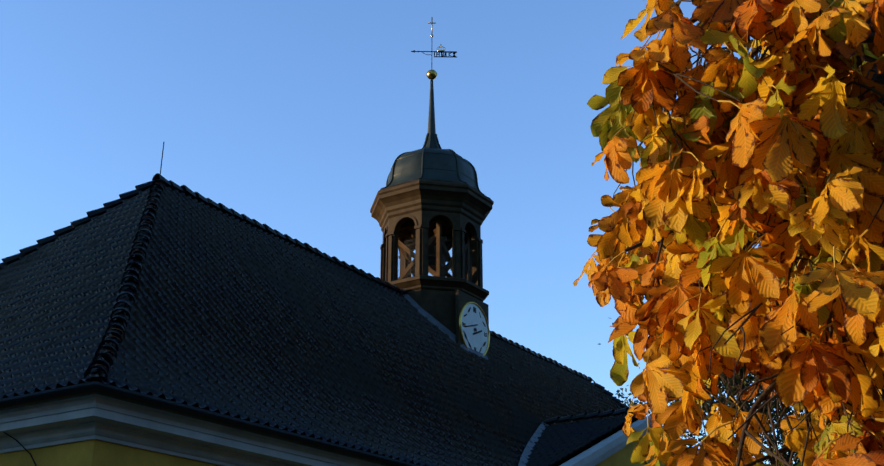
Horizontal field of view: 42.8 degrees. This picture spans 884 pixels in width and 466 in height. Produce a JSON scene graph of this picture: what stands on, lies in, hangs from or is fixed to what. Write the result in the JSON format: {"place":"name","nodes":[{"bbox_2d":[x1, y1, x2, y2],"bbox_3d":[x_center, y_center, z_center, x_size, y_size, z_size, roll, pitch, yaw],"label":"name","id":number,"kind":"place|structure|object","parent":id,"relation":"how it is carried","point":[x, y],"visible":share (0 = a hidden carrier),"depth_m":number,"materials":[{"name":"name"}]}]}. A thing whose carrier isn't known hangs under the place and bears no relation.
{"place":"outdoors","nodes":[
{"label":"outdoors","id":0,"kind":"place"},
{"bbox_2d":[0,182,158,398],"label":"roof","id":1,"kind":"structure","parent":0,"point":[59,295],"depth_m":19.33,"materials":[{"name":"grey tile"}]},
{"bbox_2d":[0,439,219,465],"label":"church walls","id":2,"kind":"structure","parent":0,"point":[94,452],"depth_m":14.59,"materials":[{"name":"yellow paint"}]},
{"bbox_2d":[3,432,36,465],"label":"conductor cable","id":3,"kind":"object","parent":2,"relation":"attached to","point":[22,446],"visible":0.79,"depth_m":14.81,"materials":[{"name":"black metal"}]},
{"bbox_2d":[0,394,382,465],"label":"cornice","id":4,"kind":"structure","parent":2,"relation":"on","point":[92,417],"depth_m":14.82,"materials":[{"name":"white paint"}]},
{"bbox_2d":[0,381,419,465],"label":"gutter","id":5,"kind":"object","parent":4,"relation":"attached to","point":[82,389],"visible":0.89,"depth_m":14.88,"materials":[{"name":"black metal"}]},
{"bbox_2d":[0,173,633,413],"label":"roof ridge hip tiles","id":6,"kind":"object","parent":2,"relation":"on","point":[185,189],"visible":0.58,"depth_m":24.57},
{"bbox_2d":[159,142,163,178],"bbox_3d":[-6.320,-1.631,25.453,0.022,0.950,0.043,-13,-25,30],"label":"lightning rod","id":7,"kind":"object","parent":6,"relation":"attached to","point":[161,160],"visible":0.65,"depth_m":25.44,"materials":[{"name":"black metal"}]},
{"bbox_2d":[71,182,545,374],"bbox_3d":[-0.161,5.438,32.745,13.992,7.093,36.199,-13,-25,30],"label":"ridge mortar","id":8,"kind":"object","parent":6,"relation":"on","point":[145,257],"visible":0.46,"depth_m":19.84,"materials":[{"name":"grey concrete"}]},
{"bbox_2d":[370,179,493,334],"bbox_3d":[-0.332,1.890,34.099,3.620,6.080,3.620,-13,-25,30],"label":"turret base and cornices","id":9,"kind":"object","parent":6,"relation":"on","point":[434,297],"visible":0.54,"depth_m":33.52,"materials":[{"name":"brown wood"}]},
{"bbox_2d":[380,210,482,287],"bbox_3d":[-0.332,0.819,34.517,2.970,2.140,2.970,-13,-25,30],"label":"belfry","id":10,"kind":"object","parent":9,"relation":"attached to","point":[458,222],"visible":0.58,"depth_m":33.60,"materials":[{"name":"brown wood"}]},
{"bbox_2d":[410,50,456,80],"bbox_3d":[-0.270,-6.055,37.202,1.534,2.400,0.098,0,-21,0],"label":"weather vane","id":11,"kind":"object","parent":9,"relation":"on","point":[443,52],"visible":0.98,"depth_m":37.14,"materials":[{"name":"black metal"}]},
{"bbox_2d":[418,17,444,79],"bbox_3d":[-0.343,-6.103,37.224,0.872,2.335,0.363,-7,-22,18],"label":"finial","id":12,"kind":"object","parent":11,"relation":"attached to","point":[430,74],"visible":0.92,"depth_m":36.80,"materials":[{"name":"gold metal"}]},
{"bbox_2d":[398,218,469,280],"bbox_3d":[-0.332,0.852,34.504,1.740,2.050,1.740,-13,-25,30],"label":"bell frame timber","id":13,"kind":"object","parent":9,"relation":"on","point":[438,231],"visible":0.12,"depth_m":33.98,"materials":[{"name":"brown wood"}]},
{"bbox_2d":[406,236,446,270],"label":"bells","id":14,"kind":"object","parent":13,"relation":"hanging from","point":[430,257],"depth_m":34.21,"materials":[{"name":"brown metal"}]},
{"bbox_2d":[386,79,481,192],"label":"spire","id":15,"kind":"structure","parent":9,"relation":"on","point":[434,159],"depth_m":34.42,"materials":[{"name":"grey metal"}]},
{"bbox_2d":[381,132,480,191],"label":"dome ribs","id":16,"kind":"object","parent":15,"relation":"attached to","point":[423,152],"visible":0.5,"depth_m":34.70,"materials":[{"name":"grey metal"}]},
{"bbox_2d":[397,238,472,280],"bbox_3d":[-0.332,1.192,34.371,2.520,1.320,2.520,-13,-25,30],"label":"lattice screen","id":17,"kind":"object","parent":9,"relation":"on","point":[431,259],"visible":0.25,"depth_m":33.42,"materials":[{"name":"grey"}]},
{"bbox_2d":[456,290,488,356],"bbox_3d":[0.893,2.834,32.887,0.090,2.000,1.720,-13,-25,30],"label":"clock housing","id":18,"kind":"object","parent":9,"relation":"attached to","point":[462,298],"visible":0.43,"depth_m":32.64,"materials":[{"name":"black metal"}]},
{"bbox_2d":[462,304,487,353],"bbox_3d":[0.943,2.822,32.857,0.030,1.560,1.560,-13,-25,30],"label":"clock face","id":19,"kind":"object","parent":18,"relation":"attached to","point":[477,340],"visible":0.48,"depth_m":32.88,"materials":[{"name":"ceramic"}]},
{"bbox_2d":[462,306,486,351],"bbox_3d":[0.971,2.816,32.840,0.034,1.390,1.390,-13,-25,30],"label":"clock hands numerals front","id":20,"kind":"object","parent":19,"relation":"attached to","point":[475,329],"visible":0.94,"depth_m":32.81,"materials":[{"name":"black metal"}]},
{"bbox_2d":[459,302,489,355],"bbox_3d":[0.960,2.819,32.847,0.070,1.670,1.670,-13,-25,30],"label":"clock rim","id":21,"kind":"object","parent":9,"relation":"attached to","point":[460,320],"visible":0.83,"depth_m":32.62,"materials":[{"name":"gold metal"}]},
{"bbox_2d":[97,183,629,465],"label":"roof front","id":22,"kind":"structure","parent":2,"relation":"on","point":[231,315],"depth_m":22.85,"materials":[{"name":"tile"}]},
{"bbox_2d":[400,292,488,359],"bbox_3d":[-0.332,2.983,33.672,3.220,1.906,3.220,-13,-25,30],"label":"roof flashing","id":23,"kind":"object","parent":22,"relation":"on","point":[434,321],"visible":0.17,"depth_m":32.27,"materials":[{"name":"grey metal"}]},
{"bbox_2d":[518,422,547,465],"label":"roof flashing","id":24,"kind":"object","parent":22,"relation":"on","point":[527,451],"visible":0.58,"depth_m":27.32,"materials":[{"name":"grey metal"}]},
{"bbox_2d":[525,415,634,465],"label":"gable roof","id":25,"kind":"structure","parent":22,"relation":"on","point":[554,444],"depth_m":27.51,"materials":[{"name":"tile"}]},
{"bbox_2d":[543,407,632,423],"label":"gable ridge tiles","id":26,"kind":"object","parent":25,"relation":"on","point":[613,412],"visible":0.88,"depth_m":30.03,"materials":[{"name":"grey tile"}]},
{"bbox_2d":[582,418,638,451],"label":"tiles","id":27,"kind":"structure","parent":25,"relation":"on","point":[605,437],"depth_m":30.40,"materials":[{"name":"tile"}]},
{"bbox_2d":[559,416,673,465],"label":"cornice","id":28,"kind":"structure","parent":2,"relation":"on","point":[602,450],"depth_m":26.30,"materials":[{"name":"white paint"}]},
{"bbox_2d":[1,185,581,465],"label":"roof sheets","id":29,"kind":"object","parent":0,"point":[562,461],"depth_m":28.88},
{"bbox_2d":[0,0,804,463],"label":"sky","id":30,"kind":"structure","parent":0,"point":[291,116],"materials":[{"name":"blue"}]},
{"bbox_2d":[398,219,469,240],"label":"turret lantern ceiling","id":31,"kind":"structure","parent":0,"point":[446,230],"depth_m":35.06,"materials":[{"name":"brown wood"}]},
{"bbox_2d":[595,435,665,465],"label":"wall","id":32,"kind":"structure","parent":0,"point":[621,457],"depth_m":27.68,"materials":[{"name":"yellow paint"}]},
{"bbox_2d":[599,323,813,465],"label":"lime tree","id":33,"kind":"object","parent":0,"point":[747,379],"depth_m":63.08,"materials":[{"name":"plant"}]},
{"bbox_2d":[573,0,883,465],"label":"chestnut","id":34,"kind":"object","parent":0,"point":[770,152],"depth_m":4.29,"materials":[{"name":"orange plant"}]},
{"bbox_2d":[591,0,883,463],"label":"leaves","id":35,"kind":"object","parent":34,"relation":"attached to","point":[782,284],"visible":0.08,"depth_m":4.33,"materials":[{"name":"orange plant"}]}
]}

